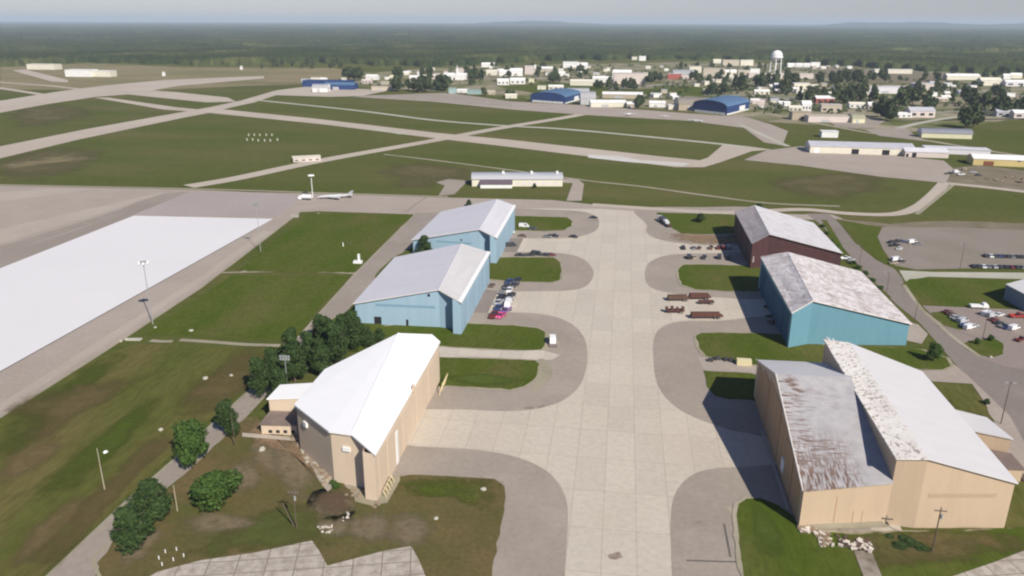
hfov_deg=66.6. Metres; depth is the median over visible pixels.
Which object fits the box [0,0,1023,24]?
sky
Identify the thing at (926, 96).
broad tree
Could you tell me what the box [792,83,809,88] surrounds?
house
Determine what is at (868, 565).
walk path
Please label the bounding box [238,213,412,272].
lawn
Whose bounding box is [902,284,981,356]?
road edge
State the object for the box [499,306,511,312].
pickup truck
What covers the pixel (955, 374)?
sandy strip
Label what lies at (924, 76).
broad tree
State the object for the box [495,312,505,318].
parked car
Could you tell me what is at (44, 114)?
dry grass
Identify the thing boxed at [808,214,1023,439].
road
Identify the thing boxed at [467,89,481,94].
building
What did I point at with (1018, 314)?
pickup truck
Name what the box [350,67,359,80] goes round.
broad tree
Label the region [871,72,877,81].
broad tree
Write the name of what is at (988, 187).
service path
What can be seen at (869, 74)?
broad tree
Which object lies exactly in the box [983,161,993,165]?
door
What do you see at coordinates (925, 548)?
pine tree
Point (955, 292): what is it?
lawn
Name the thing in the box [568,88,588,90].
hangar
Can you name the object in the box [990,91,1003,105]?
broad tree
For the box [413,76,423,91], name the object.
broad tree
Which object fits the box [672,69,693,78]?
building
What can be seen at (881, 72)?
broad tree
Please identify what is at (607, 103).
building
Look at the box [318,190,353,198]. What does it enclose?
jet aircraft
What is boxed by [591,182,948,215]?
road
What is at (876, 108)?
broad tree
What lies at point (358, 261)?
monument
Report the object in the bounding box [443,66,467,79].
church
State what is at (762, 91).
house
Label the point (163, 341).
side path
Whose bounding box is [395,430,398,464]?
doorway
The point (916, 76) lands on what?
tan field
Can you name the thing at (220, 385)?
brown field
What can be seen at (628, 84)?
broad tree
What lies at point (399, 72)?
broad tree
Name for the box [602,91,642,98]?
building
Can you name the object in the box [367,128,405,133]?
white concrete
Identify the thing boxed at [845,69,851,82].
broad tree
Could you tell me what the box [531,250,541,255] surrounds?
parked van
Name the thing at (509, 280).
parked car
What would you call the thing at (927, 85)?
building
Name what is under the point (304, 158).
hut
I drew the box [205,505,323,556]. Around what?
grass patch
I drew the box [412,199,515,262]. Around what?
hangar
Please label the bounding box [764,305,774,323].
equipment
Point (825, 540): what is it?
rubble pile
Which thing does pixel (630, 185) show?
service path
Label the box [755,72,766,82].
broad tree
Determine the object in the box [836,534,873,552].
rubble pile
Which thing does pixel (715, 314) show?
trailer
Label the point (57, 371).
apron band
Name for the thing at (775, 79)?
broad tree
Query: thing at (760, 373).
door
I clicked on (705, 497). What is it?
asphalt loop
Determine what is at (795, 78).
broad tree
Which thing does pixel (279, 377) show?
pine tree
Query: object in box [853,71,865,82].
broad tree
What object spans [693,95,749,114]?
hangar
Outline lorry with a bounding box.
[657,215,671,226]
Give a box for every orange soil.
[3,439,58,477]
[17,501,85,560]
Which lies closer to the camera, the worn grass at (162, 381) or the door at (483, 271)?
the worn grass at (162, 381)
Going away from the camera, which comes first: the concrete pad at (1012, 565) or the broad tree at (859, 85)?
the concrete pad at (1012, 565)
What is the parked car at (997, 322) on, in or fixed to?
on the parking lot at (1012, 355)
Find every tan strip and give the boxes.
[439,347,558,359]
[698,357,755,372]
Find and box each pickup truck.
[489,311,497,318]
[498,287,507,293]
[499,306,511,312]
[505,292,515,298]
[523,252,535,256]
[997,322,1009,328]
[1008,312,1023,318]
[1014,336,1023,341]
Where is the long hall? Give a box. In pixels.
[471,171,562,187]
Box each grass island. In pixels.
[97,421,505,575]
[313,313,383,350]
[375,247,412,277]
[381,323,544,349]
[438,357,538,389]
[489,257,561,281]
[515,216,571,230]
[657,212,734,233]
[678,264,759,291]
[696,332,950,369]
[704,371,755,400]
[736,498,1023,575]
[931,311,962,329]
[963,339,1003,356]
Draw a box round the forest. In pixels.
[0,22,1023,73]
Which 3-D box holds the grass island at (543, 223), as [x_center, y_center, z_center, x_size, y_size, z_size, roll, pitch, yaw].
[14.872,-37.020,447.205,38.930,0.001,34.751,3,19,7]
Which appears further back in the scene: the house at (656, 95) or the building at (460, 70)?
the building at (460, 70)
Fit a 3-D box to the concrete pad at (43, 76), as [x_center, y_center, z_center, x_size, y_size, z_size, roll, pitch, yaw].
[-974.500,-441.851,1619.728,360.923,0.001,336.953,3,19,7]
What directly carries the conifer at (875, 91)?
on the town ground at (488, 83)
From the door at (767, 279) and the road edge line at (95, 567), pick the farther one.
the door at (767, 279)
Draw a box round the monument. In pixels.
[353,254,362,263]
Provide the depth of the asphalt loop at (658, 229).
441.95 m
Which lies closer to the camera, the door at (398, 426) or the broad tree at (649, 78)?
the door at (398, 426)
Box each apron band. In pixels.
[0,189,89,200]
[0,191,189,267]
[0,193,163,242]
[0,230,270,411]
[121,192,301,219]
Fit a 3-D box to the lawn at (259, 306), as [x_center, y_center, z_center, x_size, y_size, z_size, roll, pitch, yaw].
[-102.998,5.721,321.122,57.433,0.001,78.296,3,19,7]
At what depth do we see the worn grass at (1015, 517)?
186.00 m
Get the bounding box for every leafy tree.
[170,418,209,466]
[188,468,243,511]
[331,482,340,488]
[926,341,944,360]
[986,334,995,340]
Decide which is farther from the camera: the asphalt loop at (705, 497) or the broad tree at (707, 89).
the broad tree at (707, 89)
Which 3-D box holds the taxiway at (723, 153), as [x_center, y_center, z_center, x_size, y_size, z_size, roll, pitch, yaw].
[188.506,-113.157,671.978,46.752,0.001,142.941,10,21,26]
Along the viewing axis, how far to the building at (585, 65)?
1909.66 m
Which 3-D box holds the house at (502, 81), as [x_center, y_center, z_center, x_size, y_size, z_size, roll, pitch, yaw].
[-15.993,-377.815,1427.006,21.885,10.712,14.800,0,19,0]
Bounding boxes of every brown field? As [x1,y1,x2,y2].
[14,382,121,435]
[46,441,167,554]
[185,355,249,407]
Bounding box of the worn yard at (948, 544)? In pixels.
[853,530,1022,564]
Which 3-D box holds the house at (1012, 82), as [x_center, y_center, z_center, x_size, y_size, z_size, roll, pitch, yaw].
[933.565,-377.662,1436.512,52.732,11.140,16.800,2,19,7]
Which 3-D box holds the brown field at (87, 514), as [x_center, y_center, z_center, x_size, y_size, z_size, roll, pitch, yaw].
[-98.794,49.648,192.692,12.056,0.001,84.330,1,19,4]
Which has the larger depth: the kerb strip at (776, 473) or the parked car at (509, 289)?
the parked car at (509, 289)
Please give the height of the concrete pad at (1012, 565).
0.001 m
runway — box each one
[0,76,263,112]
[0,87,388,157]
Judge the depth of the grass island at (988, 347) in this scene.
278.84 m
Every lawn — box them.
[143,275,349,338]
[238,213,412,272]
[497,82,720,96]
[836,219,912,269]
[902,277,1018,307]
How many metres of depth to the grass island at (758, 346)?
275.32 m
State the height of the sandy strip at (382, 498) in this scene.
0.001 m
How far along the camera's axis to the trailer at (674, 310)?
309.71 m
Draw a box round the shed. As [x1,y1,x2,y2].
[1003,279,1023,309]
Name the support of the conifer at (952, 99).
on the town ground at (488, 83)
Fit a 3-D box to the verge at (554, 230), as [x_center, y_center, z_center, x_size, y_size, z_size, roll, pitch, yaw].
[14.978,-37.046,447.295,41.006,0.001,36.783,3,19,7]
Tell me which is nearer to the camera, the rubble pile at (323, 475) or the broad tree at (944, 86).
the rubble pile at (323, 475)
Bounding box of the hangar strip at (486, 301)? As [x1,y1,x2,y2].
[473,238,522,312]
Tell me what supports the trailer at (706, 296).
on the concrete taxiway at (619, 446)
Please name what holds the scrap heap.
on the gravel yard at (968, 177)
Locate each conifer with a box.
[429,68,433,77]
[473,65,477,77]
[731,76,736,87]
[805,85,810,99]
[869,84,876,101]
[872,87,878,100]
[883,69,887,83]
[950,87,956,103]
[970,87,977,95]
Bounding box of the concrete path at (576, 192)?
[562,179,583,200]
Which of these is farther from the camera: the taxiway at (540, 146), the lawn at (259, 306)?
the taxiway at (540, 146)
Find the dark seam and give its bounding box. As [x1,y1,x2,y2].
[0,228,256,371]
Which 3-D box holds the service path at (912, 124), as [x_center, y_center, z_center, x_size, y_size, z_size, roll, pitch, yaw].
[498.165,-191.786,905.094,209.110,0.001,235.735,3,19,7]
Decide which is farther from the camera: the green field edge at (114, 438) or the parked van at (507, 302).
the parked van at (507, 302)
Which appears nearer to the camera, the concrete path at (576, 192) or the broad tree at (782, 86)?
the concrete path at (576, 192)
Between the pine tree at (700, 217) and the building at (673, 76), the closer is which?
the pine tree at (700, 217)
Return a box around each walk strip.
[242,433,294,440]
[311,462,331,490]
[816,523,889,528]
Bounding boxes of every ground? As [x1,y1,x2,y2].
[0,21,1023,575]
[355,62,1023,132]
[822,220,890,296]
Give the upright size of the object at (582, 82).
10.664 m
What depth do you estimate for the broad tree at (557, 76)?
1470.64 m
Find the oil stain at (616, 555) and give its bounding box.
[608,552,622,559]
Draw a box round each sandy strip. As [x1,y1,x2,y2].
[352,471,399,504]
[907,322,927,343]
[920,364,1023,473]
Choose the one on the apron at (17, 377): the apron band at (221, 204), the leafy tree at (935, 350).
the apron band at (221, 204)
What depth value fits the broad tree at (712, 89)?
1233.70 m
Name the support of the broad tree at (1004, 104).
on the town ground at (488, 83)
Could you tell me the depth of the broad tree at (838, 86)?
1156.06 m
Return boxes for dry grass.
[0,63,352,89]
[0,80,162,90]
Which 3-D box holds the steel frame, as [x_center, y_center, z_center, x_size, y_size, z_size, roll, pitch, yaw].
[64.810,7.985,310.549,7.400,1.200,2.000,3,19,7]
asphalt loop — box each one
[344,445,567,575]
[426,312,586,410]
[486,252,593,290]
[510,208,598,238]
[634,207,746,244]
[645,252,762,298]
[653,316,779,436]
[671,464,870,575]
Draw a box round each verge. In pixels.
[384,323,547,350]
[437,357,541,389]
[489,257,563,282]
[514,216,573,230]
[676,264,759,291]
[693,332,953,370]
[732,497,1006,575]
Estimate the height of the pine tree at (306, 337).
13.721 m
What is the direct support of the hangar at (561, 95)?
on the ground at (180, 153)
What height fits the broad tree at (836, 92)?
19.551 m
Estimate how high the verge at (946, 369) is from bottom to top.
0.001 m
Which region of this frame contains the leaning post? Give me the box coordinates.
[281,502,294,525]
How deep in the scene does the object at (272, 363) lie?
239.48 m
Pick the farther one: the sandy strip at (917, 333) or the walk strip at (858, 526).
the sandy strip at (917, 333)
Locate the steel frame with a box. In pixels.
[665,306,683,310]
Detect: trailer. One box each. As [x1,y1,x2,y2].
[667,294,689,301]
[667,308,684,313]
[688,293,710,299]
[690,311,722,318]
[698,300,714,304]
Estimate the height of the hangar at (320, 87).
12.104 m
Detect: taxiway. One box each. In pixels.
[100,98,718,166]
[185,114,582,187]
[408,208,901,575]
[682,145,771,166]
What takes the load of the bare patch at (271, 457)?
on the grass island at (459, 538)
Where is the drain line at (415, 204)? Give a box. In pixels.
[404,197,426,212]
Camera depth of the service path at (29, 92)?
1253.22 m
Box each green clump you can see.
[405,480,492,504]
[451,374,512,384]
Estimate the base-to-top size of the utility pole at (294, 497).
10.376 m
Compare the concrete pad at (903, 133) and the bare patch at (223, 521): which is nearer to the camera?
the bare patch at (223, 521)
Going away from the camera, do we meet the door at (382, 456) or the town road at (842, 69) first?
the door at (382, 456)
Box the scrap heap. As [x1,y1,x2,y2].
[985,176,1023,182]
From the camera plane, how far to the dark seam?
313.31 m
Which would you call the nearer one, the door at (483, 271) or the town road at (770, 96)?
the door at (483, 271)
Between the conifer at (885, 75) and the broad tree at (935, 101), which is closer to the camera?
the broad tree at (935, 101)
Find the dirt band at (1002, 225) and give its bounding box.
[832,218,1023,229]
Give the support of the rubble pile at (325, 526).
on the grass island at (459, 538)
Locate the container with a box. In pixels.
[736,358,751,365]
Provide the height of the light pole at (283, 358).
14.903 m
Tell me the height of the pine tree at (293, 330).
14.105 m
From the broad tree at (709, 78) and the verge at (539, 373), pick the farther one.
the broad tree at (709, 78)
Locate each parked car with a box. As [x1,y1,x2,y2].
[494,299,503,304]
[494,304,502,309]
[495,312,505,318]
[497,293,505,298]
[505,278,513,283]
[506,287,512,292]
[509,281,519,287]
[513,277,521,281]
[946,311,956,315]
[988,317,999,321]
[993,320,1002,324]
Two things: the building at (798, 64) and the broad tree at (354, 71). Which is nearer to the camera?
the broad tree at (354, 71)
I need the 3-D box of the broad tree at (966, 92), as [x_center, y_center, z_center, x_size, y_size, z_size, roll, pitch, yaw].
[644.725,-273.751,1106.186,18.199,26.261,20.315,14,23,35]
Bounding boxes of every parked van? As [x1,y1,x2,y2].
[504,298,511,307]
[506,242,516,246]
[519,223,528,227]
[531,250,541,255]
[890,256,900,260]
[907,239,917,243]
[956,316,968,322]
[963,323,975,329]
[980,309,990,315]
[985,311,996,317]
[1008,323,1019,330]
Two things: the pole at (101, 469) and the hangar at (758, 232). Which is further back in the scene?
the hangar at (758, 232)
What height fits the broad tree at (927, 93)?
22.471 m
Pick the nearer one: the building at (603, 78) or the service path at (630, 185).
the service path at (630, 185)
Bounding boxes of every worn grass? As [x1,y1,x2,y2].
[0,344,265,575]
[932,382,993,422]
[1005,480,1023,527]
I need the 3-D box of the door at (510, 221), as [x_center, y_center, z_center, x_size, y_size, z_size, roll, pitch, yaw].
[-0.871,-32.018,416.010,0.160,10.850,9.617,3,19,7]
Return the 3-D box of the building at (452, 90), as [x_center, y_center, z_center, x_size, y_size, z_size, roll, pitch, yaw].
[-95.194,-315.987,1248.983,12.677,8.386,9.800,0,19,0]
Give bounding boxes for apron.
[0,186,841,417]
[0,216,271,370]
[365,97,787,144]
[745,146,952,182]
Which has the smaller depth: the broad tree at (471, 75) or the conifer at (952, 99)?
the conifer at (952, 99)
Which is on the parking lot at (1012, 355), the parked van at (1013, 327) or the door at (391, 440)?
the parked van at (1013, 327)
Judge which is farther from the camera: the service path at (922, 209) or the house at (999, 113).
the house at (999, 113)
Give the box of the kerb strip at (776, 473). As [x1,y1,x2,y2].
[761,430,789,508]
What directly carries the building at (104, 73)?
on the dry grass at (141, 73)
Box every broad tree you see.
[303,58,310,64]
[341,66,349,78]
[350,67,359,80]
[357,67,363,80]
[389,75,404,91]
[393,68,403,78]
[404,79,410,89]
[408,77,415,91]
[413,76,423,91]
[415,75,425,91]
[419,67,425,73]
[424,76,435,91]
[425,65,433,73]
[433,74,443,90]
[441,75,450,87]
[463,65,469,72]
[467,70,475,78]
[478,68,484,79]
[480,87,487,95]
[535,65,541,75]
[548,73,556,80]
[554,72,561,81]
[593,79,598,88]
[597,80,604,87]
[605,80,612,88]
[621,78,626,87]
[626,80,631,89]
[630,82,638,88]
[634,94,644,103]
[634,95,642,106]
[645,72,654,84]
[653,71,657,79]
[657,72,663,80]
[703,84,710,93]
[705,74,712,81]
[709,85,715,93]
[719,80,725,87]
[720,83,728,92]
[738,80,748,91]
[752,74,758,85]
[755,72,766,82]
[759,78,765,86]
[765,72,771,83]
[771,74,779,82]
[772,70,780,78]
[778,79,786,93]
[783,67,790,78]
[785,79,792,91]
[789,72,800,83]
[795,92,803,100]
[804,86,816,97]
[805,90,814,99]
[817,74,822,81]
[817,89,822,95]
[822,88,828,95]
[829,89,839,100]
[832,83,841,93]
[835,71,843,78]
[838,89,849,104]
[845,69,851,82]
[847,87,856,101]
[852,85,859,97]
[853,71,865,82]
[856,83,862,98]
[858,90,866,100]
[860,77,869,90]
[861,82,868,91]
[867,70,872,78]
[870,95,888,116]
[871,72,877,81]
[877,68,884,79]
[880,99,896,119]
[882,104,898,120]
[888,106,898,120]
[892,89,908,105]
[907,87,920,103]
[914,81,922,88]
[921,84,926,92]
[921,90,933,100]
[921,94,932,104]
[922,73,927,79]
[924,97,934,106]
[932,97,937,106]
[934,81,939,91]
[941,83,947,90]
[957,106,975,127]
[960,86,972,103]
[967,95,978,106]
[971,104,984,127]
[982,90,992,106]
[989,96,1012,111]
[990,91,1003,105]
[991,84,1005,95]
[992,70,998,76]
[1011,99,1023,109]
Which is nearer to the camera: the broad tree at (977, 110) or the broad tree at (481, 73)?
the broad tree at (977, 110)
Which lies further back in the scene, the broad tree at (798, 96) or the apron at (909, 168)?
the broad tree at (798, 96)
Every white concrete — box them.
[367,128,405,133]
[588,154,688,165]
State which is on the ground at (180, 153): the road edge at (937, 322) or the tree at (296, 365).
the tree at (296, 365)
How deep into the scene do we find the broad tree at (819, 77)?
1466.38 m
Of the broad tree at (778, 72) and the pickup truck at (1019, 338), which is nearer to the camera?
the pickup truck at (1019, 338)
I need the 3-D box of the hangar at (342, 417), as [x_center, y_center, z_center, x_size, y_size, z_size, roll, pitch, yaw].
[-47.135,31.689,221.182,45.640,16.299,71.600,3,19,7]
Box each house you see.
[361,79,372,82]
[365,74,378,79]
[381,81,388,84]
[481,62,488,66]
[486,70,497,74]
[497,78,508,84]
[499,70,509,75]
[510,68,522,75]
[510,78,525,83]
[525,66,534,73]
[548,85,563,89]
[653,93,661,97]
[668,92,676,96]
[713,59,720,62]
[729,70,736,74]
[753,89,769,93]
[772,83,778,89]
[782,101,790,105]
[788,105,801,110]
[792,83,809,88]
[800,100,811,110]
[813,95,834,102]
[819,103,841,111]
[847,102,865,107]
[865,102,872,109]
[896,112,912,117]
[904,107,935,117]
[935,97,948,101]
[993,109,1017,116]
[1001,74,1010,78]
[1001,80,1023,85]
[1009,110,1023,117]
[1010,73,1022,77]
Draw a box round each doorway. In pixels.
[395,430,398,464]
[780,456,784,473]
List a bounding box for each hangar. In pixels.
[259,332,447,499]
[312,84,330,91]
[353,243,490,333]
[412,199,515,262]
[530,88,579,103]
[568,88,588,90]
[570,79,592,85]
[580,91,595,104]
[667,104,676,109]
[674,97,707,109]
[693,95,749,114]
[733,205,842,267]
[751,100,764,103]
[754,337,1023,527]
[758,252,911,346]
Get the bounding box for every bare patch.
[122,531,159,562]
[191,513,254,532]
[232,462,260,490]
[250,422,318,479]
[250,443,284,473]
[272,449,316,496]
[314,491,353,517]
[317,518,347,536]
[344,513,391,540]
[389,515,427,546]
[674,233,735,244]
[851,537,878,547]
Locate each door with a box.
[374,317,381,323]
[378,440,388,494]
[387,426,396,477]
[395,414,403,458]
[402,402,410,449]
[409,390,416,435]
[415,379,422,424]
[422,369,428,412]
[428,360,433,401]
[433,351,438,391]
[463,296,467,330]
[468,289,472,321]
[472,280,476,311]
[477,273,480,304]
[481,267,484,296]
[484,261,488,289]
[498,235,500,259]
[501,230,503,254]
[504,226,505,248]
[506,221,508,241]
[509,216,511,239]
[512,213,513,233]
[733,217,737,239]
[736,222,739,243]
[738,226,742,249]
[741,231,744,253]
[743,235,747,259]
[746,241,750,264]
[755,363,763,411]
[759,265,765,296]
[759,370,769,427]
[763,272,769,304]
[765,379,776,442]
[767,279,774,314]
[770,393,781,460]
[772,288,779,322]
[776,296,784,332]
[776,416,787,478]
[781,306,789,343]
[781,437,793,498]
[789,464,800,519]
[851,149,858,153]
[882,150,889,154]
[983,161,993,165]
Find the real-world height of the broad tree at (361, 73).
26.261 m
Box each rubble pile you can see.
[290,433,331,485]
[317,512,349,533]
[345,488,380,507]
[796,525,834,547]
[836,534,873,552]
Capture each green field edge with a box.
[10,365,106,445]
[48,405,148,489]
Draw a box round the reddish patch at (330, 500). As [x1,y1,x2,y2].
[316,492,349,512]
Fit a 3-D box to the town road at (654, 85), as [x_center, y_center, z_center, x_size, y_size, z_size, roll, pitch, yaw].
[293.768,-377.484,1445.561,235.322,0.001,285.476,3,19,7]
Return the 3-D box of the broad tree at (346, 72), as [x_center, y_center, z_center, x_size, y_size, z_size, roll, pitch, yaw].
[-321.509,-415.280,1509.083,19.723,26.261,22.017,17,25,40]
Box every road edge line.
[46,214,415,575]
[91,538,111,575]
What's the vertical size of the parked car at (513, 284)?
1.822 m
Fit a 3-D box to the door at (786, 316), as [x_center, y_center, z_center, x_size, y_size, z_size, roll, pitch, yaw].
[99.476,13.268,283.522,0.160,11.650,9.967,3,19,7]
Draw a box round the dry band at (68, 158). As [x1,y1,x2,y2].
[5,155,85,167]
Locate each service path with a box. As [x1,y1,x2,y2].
[0,82,85,89]
[0,87,42,94]
[247,99,756,148]
[383,154,839,206]
[739,124,788,145]
[760,112,1016,154]
[896,113,991,127]
[915,185,954,213]
[944,182,1023,192]
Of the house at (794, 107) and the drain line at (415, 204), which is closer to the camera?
the drain line at (415, 204)
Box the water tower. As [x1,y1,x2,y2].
[769,50,782,73]
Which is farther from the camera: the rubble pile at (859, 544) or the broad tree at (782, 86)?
the broad tree at (782, 86)
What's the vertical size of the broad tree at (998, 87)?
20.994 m
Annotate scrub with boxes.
[360,63,1023,113]
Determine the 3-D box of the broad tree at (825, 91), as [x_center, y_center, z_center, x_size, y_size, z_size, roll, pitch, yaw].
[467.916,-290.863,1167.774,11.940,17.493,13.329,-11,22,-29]
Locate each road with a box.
[49,213,438,575]
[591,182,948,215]
[608,80,714,89]
[708,95,818,103]
[731,67,957,72]
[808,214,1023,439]
[899,270,1023,280]
[935,110,993,112]
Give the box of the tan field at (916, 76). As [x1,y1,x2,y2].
[813,67,951,82]
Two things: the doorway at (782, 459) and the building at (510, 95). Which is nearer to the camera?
the doorway at (782, 459)
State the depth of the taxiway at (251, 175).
675.47 m
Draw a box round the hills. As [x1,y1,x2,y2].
[29,21,1023,27]
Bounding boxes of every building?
[26,63,61,69]
[64,69,97,76]
[92,70,116,76]
[302,79,354,86]
[324,82,358,89]
[371,86,394,89]
[449,88,456,93]
[456,68,470,72]
[457,89,466,92]
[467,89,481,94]
[487,90,495,93]
[505,94,516,97]
[534,66,552,71]
[537,85,545,89]
[563,61,577,67]
[578,62,587,68]
[589,100,625,106]
[593,76,611,82]
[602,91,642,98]
[612,69,631,78]
[613,72,645,83]
[626,101,636,107]
[639,56,645,60]
[649,100,665,106]
[667,73,681,78]
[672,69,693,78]
[688,66,701,72]
[703,68,725,75]
[721,60,738,65]
[737,70,749,76]
[739,60,753,65]
[748,73,813,78]
[749,68,759,72]
[787,63,794,66]
[789,110,811,119]
[795,63,802,66]
[804,114,850,121]
[805,140,914,155]
[810,62,819,66]
[819,130,838,137]
[848,114,865,122]
[868,86,905,93]
[872,69,912,73]
[903,147,949,157]
[910,83,933,89]
[917,128,972,138]
[922,145,991,154]
[943,74,979,79]
[966,153,1023,166]
[976,77,1001,85]
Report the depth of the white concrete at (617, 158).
651.61 m
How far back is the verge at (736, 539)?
177.53 m
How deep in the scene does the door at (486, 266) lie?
338.75 m
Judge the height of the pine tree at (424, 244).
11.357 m
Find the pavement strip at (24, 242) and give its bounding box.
[0,193,169,253]
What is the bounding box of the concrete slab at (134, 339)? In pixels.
[126,338,142,340]
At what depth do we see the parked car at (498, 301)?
318.86 m
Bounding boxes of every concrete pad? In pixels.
[12,70,67,81]
[151,540,329,575]
[326,546,424,575]
[361,93,511,106]
[864,128,925,140]
[955,551,1023,575]
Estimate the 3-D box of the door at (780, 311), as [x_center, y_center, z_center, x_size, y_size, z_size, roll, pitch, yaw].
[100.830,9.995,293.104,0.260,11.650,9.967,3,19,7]
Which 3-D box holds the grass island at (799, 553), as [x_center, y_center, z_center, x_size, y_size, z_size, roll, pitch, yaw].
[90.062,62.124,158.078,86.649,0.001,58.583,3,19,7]
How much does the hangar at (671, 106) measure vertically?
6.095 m
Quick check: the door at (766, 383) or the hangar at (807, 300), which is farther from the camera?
the hangar at (807, 300)
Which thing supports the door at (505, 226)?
in the hangar at (489, 226)
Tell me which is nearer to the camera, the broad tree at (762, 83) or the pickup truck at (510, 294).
the pickup truck at (510, 294)
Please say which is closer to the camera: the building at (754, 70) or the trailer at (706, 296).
the trailer at (706, 296)
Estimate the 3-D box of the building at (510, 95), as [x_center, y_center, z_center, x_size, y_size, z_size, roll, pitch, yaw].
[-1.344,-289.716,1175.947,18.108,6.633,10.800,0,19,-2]
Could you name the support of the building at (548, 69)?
on the town ground at (488, 83)
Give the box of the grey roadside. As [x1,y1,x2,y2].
[831,117,886,127]
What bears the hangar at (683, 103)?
on the town ground at (488, 83)
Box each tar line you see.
[686,560,736,562]
[723,524,730,556]
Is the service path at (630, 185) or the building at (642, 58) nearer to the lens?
the service path at (630, 185)
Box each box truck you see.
[549,334,556,347]
[969,302,988,308]
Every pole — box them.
[96,448,104,488]
[137,260,152,323]
[231,415,235,446]
[252,202,260,251]
[279,355,289,373]
[287,490,298,527]
[931,507,946,550]
[1000,382,1016,423]
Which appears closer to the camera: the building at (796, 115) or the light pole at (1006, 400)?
the light pole at (1006, 400)
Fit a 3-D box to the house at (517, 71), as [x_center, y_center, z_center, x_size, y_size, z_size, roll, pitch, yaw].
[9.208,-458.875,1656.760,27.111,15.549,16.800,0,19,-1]
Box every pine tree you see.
[108,505,155,554]
[125,477,172,522]
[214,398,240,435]
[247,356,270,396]
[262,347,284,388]
[267,369,289,396]
[276,327,300,355]
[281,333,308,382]
[299,330,313,369]
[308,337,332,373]
[310,313,321,338]
[314,315,331,346]
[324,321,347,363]
[335,313,349,346]
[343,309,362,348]
[355,316,364,330]
[359,326,375,346]
[374,328,385,341]
[414,235,431,252]
[693,213,705,221]
[884,533,893,538]
[891,540,906,550]
[898,534,906,539]
[898,536,915,547]
[912,541,924,550]
[921,546,931,553]
[981,398,990,403]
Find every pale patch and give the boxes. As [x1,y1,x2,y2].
[531,358,551,391]
[544,332,551,350]
[725,505,732,514]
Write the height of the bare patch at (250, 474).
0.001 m
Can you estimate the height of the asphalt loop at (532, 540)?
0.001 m
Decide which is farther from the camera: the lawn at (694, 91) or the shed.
the lawn at (694, 91)
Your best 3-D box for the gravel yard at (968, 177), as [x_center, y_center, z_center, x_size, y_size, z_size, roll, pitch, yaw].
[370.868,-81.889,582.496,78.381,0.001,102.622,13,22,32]
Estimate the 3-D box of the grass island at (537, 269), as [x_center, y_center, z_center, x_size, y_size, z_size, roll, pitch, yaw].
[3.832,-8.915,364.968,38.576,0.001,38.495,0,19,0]
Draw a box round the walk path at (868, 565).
[854,551,881,575]
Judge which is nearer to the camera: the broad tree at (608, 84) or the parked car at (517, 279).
the parked car at (517, 279)
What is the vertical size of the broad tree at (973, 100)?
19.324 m
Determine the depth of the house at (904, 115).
953.38 m
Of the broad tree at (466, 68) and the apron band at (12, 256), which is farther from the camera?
the broad tree at (466, 68)
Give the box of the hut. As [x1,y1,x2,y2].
[292,155,320,161]
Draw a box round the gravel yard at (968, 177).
[946,165,1023,189]
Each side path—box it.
[149,339,173,342]
[179,339,280,346]
[221,271,355,273]
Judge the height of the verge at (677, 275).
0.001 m
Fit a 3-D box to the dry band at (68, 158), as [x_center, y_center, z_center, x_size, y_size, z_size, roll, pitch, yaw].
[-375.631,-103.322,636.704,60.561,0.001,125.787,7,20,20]
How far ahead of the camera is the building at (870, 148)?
688.27 m
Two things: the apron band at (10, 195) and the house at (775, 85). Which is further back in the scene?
the house at (775, 85)
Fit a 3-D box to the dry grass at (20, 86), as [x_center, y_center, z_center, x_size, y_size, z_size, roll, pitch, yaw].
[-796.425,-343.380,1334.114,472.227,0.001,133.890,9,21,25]
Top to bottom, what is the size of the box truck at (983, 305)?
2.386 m
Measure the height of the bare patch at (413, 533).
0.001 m
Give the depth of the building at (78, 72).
1578.70 m
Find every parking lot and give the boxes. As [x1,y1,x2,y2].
[878,227,1023,268]
[922,305,1023,368]
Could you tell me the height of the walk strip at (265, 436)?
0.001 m
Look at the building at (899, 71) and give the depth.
1773.71 m
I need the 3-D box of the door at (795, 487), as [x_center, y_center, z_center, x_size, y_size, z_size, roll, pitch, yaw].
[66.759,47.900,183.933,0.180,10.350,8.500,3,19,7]
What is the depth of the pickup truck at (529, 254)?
384.61 m
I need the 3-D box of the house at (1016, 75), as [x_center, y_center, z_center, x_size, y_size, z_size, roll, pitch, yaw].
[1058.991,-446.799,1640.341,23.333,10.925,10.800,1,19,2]
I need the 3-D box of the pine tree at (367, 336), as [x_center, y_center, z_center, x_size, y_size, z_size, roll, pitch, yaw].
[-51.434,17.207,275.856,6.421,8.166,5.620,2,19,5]
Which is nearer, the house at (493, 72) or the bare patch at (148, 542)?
the bare patch at (148, 542)
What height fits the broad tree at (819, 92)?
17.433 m
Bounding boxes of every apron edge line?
[0,184,447,196]
[0,212,299,416]
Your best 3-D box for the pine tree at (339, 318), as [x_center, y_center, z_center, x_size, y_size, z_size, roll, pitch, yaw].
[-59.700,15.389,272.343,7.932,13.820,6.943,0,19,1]
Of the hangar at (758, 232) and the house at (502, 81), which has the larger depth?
the house at (502, 81)
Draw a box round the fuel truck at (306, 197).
[298,194,311,199]
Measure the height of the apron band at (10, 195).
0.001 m
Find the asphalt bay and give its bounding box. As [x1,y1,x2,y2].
[437,179,466,195]
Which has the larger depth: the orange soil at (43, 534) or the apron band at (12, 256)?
the apron band at (12, 256)

